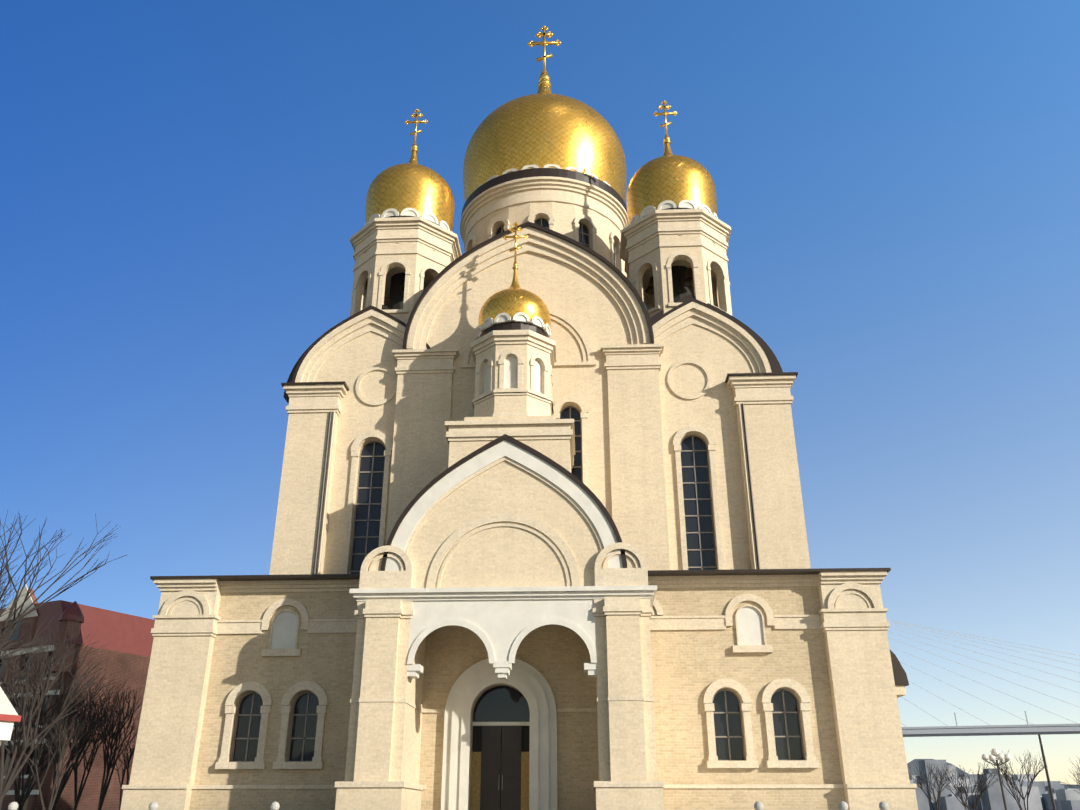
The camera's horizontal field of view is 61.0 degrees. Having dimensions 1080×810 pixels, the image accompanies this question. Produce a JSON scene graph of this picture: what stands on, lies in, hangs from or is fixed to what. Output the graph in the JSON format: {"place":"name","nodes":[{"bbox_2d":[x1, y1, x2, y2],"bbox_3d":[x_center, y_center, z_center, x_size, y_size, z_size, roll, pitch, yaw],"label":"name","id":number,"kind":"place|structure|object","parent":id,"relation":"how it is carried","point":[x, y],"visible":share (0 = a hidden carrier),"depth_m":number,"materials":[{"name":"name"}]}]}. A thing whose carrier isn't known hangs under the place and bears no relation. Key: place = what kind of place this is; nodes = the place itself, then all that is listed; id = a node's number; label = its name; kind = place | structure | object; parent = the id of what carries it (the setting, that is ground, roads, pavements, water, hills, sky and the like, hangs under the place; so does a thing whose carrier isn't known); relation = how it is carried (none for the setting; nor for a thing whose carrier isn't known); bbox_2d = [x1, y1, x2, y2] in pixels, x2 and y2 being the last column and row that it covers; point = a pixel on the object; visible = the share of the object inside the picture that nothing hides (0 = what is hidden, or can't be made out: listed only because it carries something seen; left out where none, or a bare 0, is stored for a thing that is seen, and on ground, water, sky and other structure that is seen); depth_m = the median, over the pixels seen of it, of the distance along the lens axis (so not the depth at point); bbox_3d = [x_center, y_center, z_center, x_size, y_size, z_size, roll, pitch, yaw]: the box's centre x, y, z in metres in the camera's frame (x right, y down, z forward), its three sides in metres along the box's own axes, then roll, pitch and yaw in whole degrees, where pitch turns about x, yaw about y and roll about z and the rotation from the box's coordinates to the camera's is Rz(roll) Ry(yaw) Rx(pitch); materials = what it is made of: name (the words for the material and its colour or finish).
{"place":"outdoors","nodes":[
{"label":"outdoors","id":0,"kind":"place"},
{"bbox_2d":[0,589,149,809],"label":"red building walls","id":1,"kind":"structure","parent":0,"point":[131,670],"depth_m":98.17,"materials":[{"name":"red brick"}]},
{"bbox_2d":[0,618,54,809],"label":"windows","id":2,"kind":"structure","parent":1,"relation":"in","point":[6,755],"depth_m":96.45,"materials":[{"name":"glass"}]},
{"bbox_2d":[0,585,67,794],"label":"red building trim","id":3,"kind":"structure","parent":1,"relation":"attached to","point":[28,602],"depth_m":100.62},
{"bbox_2d":[0,600,154,656],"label":"roof","id":4,"kind":"structure","parent":1,"relation":"on","point":[123,632],"depth_m":103.22,"materials":[{"name":"red metal"}]},
{"bbox_2d":[0,0,1079,784],"label":"sky","id":5,"kind":"structure","parent":0,"point":[185,184],"materials":[{"name":"blue"}]},
{"bbox_2d":[479,164,609,186],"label":"trim","id":6,"kind":"structure","parent":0,"point":[545,166],"depth_m":62.62,"materials":[{"name":"white paint"}]},
{"bbox_2d":[645,267,693,294],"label":"tower bells","id":7,"kind":"object","parent":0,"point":[688,280],"visible":0.31,"depth_m":53.56,"materials":[{"name":"brown metal"}]},
{"bbox_2d":[630,200,717,224],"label":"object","id":8,"kind":"object","parent":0,"point":[666,204],"visible":0.31,"depth_m":54.05,"materials":[{"name":"white paint"}]},
{"bbox_2d":[907,759,1079,788],"bbox_3d":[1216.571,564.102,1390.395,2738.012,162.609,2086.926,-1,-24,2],"label":"hills","id":9,"kind":"structure","parent":0,"point":[912,764],"depth_m":2258.19,"materials":[{"name":"grey"}]},
{"bbox_2d":[909,765,1079,809],"bbox_3d":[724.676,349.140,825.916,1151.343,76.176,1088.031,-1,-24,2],"label":"distant buildings","id":10,"kind":"structure","parent":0,"point":[1034,800],"depth_m":724.83,"materials":[{"name":"grey concrete"}]},
{"bbox_3d":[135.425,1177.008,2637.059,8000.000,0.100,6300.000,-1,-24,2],"label":"ground","id":11,"kind":"structure","parent":0,"visible":0},
{"bbox_2d":[0,687,21,740],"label":"kiosk","id":12,"kind":"object","parent":11,"relation":"on","point":[6,727],"depth_m":23.28,"materials":[{"name":"white"}]},
{"bbox_2d":[8,801,888,809],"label":"rail posts","id":13,"kind":"object","parent":11,"relation":"on","point":[758,805],"visible":1,"depth_m":20.88,"materials":[{"name":"stone"}]},
{"bbox_2d":[0,511,1079,809],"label":"bare trees","id":14,"kind":"object","parent":11,"relation":"on","point":[54,729],"visible":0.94,"depth_m":45.33,"materials":[{"name":"brown plant"}]},
{"bbox_2d":[901,711,1079,736],"bbox_3d":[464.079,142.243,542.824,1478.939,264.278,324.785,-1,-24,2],"label":"bridge","id":15,"kind":"structure","parent":11,"relation":"on","point":[988,730],"depth_m":560.15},
{"bbox_2d":[887,619,1079,726],"bbox_3d":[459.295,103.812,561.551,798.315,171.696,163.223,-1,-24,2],"label":"bridge cables","id":16,"kind":"object","parent":15,"relation":"attached to","point":[980,661],"visible":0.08,"depth_m":584.12,"materials":[{"name":"grey metal"}]},
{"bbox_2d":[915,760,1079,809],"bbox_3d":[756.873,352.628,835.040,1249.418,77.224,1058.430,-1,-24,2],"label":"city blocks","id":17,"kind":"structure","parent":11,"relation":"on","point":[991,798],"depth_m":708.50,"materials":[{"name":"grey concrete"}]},
{"bbox_2d":[986,735,1055,809],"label":"lamp posts","id":18,"kind":"object","parent":11,"relation":"on","point":[1047,776],"visible":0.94,"depth_m":50.63,"materials":[{"name":"black metal"}]},
{"bbox_2d":[982,748,1010,760],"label":"street lamp globes","id":19,"kind":"object","parent":18,"relation":"attached to","point":[997,754],"visible":0.94,"depth_m":46.52,"materials":[{"name":"white glass"}]},
{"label":"platform","id":20,"kind":"structure","parent":11,"relation":"on","visible":0},
{"bbox_2d":[189,587,845,809],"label":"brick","id":21,"kind":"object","parent":20,"relation":"on","point":[689,667],"visible":0.23,"depth_m":39.32,"materials":[{"name":"beige brick"}]},
{"bbox_2d":[271,356,763,809],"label":"decorative trim","id":22,"kind":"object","parent":20,"relation":"on","point":[501,622],"visible":0.81,"depth_m":37.76,"materials":[{"name":"paint"}]},
{"bbox_2d":[120,202,917,809],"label":"church wall","id":23,"kind":"structure","parent":20,"relation":"on","point":[636,420],"depth_m":44.91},
{"bbox_2d":[231,217,804,789],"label":"frames","id":24,"kind":"structure","parent":23,"relation":"on","point":[367,537],"depth_m":45.06,"materials":[{"name":"black metal"}]},
{"bbox_2d":[233,219,802,760],"bbox_3d":[-0.617,3.486,54.757,24.250,34.200,19.950,-1,-24,2],"label":"glass","id":25,"kind":"object","parent":24,"relation":"in","point":[501,705],"visible":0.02,"depth_m":40.02,"materials":[{"name":"grey glass"}]},
{"bbox_2d":[122,176,916,789],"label":"trim","id":26,"kind":"structure","parent":23,"relation":"attached to","point":[850,600],"depth_m":44.90,"materials":[{"name":"stone"}]},
{"bbox_2d":[150,168,908,809],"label":"dark roof","id":27,"kind":"structure","parent":23,"relation":"on","point":[500,750],"depth_m":41.14,"materials":[{"name":"metal"}]},
{"bbox_2d":[365,148,454,230],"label":"dome","id":28,"kind":"structure","parent":27,"relation":"on","point":[414,184],"depth_m":55.75,"materials":[{"name":"gold metal"}]},
{"bbox_2d":[364,208,451,231],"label":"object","id":29,"kind":"object","parent":28,"relation":"attached to","point":[430,216],"visible":0.35,"depth_m":54.77,"materials":[{"name":"white paint"}]},
{"bbox_2d":[404,109,427,152],"bbox_3d":[-8.193,-18.133,60.532,1.591,3.573,0.506,-1,-24,2],"label":"cross","id":30,"kind":"object","parent":28,"relation":"on","point":[415,122],"visible":1,"depth_m":60.73,"materials":[{"name":"gold metal"}]},
{"bbox_2d":[470,752,528,809],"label":"door side panels","id":31,"kind":"object","parent":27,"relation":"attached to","point":[475,781],"visible":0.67,"depth_m":38.41,"materials":[{"name":"brown wood"}]},
{"bbox_2d":[478,266,550,336],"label":"dome","id":32,"kind":"structure","parent":27,"relation":"on","point":[513,299],"depth_m":46.34,"materials":[{"name":"gold metal"}]},
{"bbox_2d":[478,312,550,338],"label":"trim","id":33,"kind":"structure","parent":32,"relation":"attached to","point":[537,321],"depth_m":45.97,"materials":[{"name":"white paint"}]},
{"bbox_2d":[503,222,528,269],"bbox_3d":[-1.318,-8.638,49.589,1.394,3.002,0.342,-1,-24,2],"label":"cross","id":34,"kind":"object","parent":32,"relation":"on","point":[516,236],"visible":1,"depth_m":49.74,"materials":[{"name":"gold metal"}]},
{"bbox_2d":[463,79,626,201],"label":"dome","id":35,"kind":"structure","parent":27,"relation":"on","point":[543,127],"depth_m":63.96,"materials":[{"name":"gold metal"}]},
{"bbox_2d":[528,25,560,87],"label":"cross","id":36,"kind":"object","parent":35,"relation":"on","point":[544,43],"visible":0.96,"depth_m":74.21,"materials":[{"name":"gold metal"}]},
{"bbox_2d":[626,140,716,224],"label":"dome","id":37,"kind":"structure","parent":27,"relation":"on","point":[669,175],"depth_m":55.03,"materials":[{"name":"gold metal"}]},
{"bbox_2d":[653,100,676,144],"bbox_3d":[8.188,-18.451,59.817,1.591,3.573,0.506,-1,-24,2],"label":"cross","id":38,"kind":"object","parent":37,"relation":"on","point":[665,113],"visible":0.98,"depth_m":60.01,"materials":[{"name":"gold metal"}]},
{"bbox_2d":[365,235,714,809],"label":"interior","id":39,"kind":"object","parent":20,"relation":"on","point":[681,290],"visible":0.1,"depth_m":53.89,"materials":[{"name":"black"}]}
]}

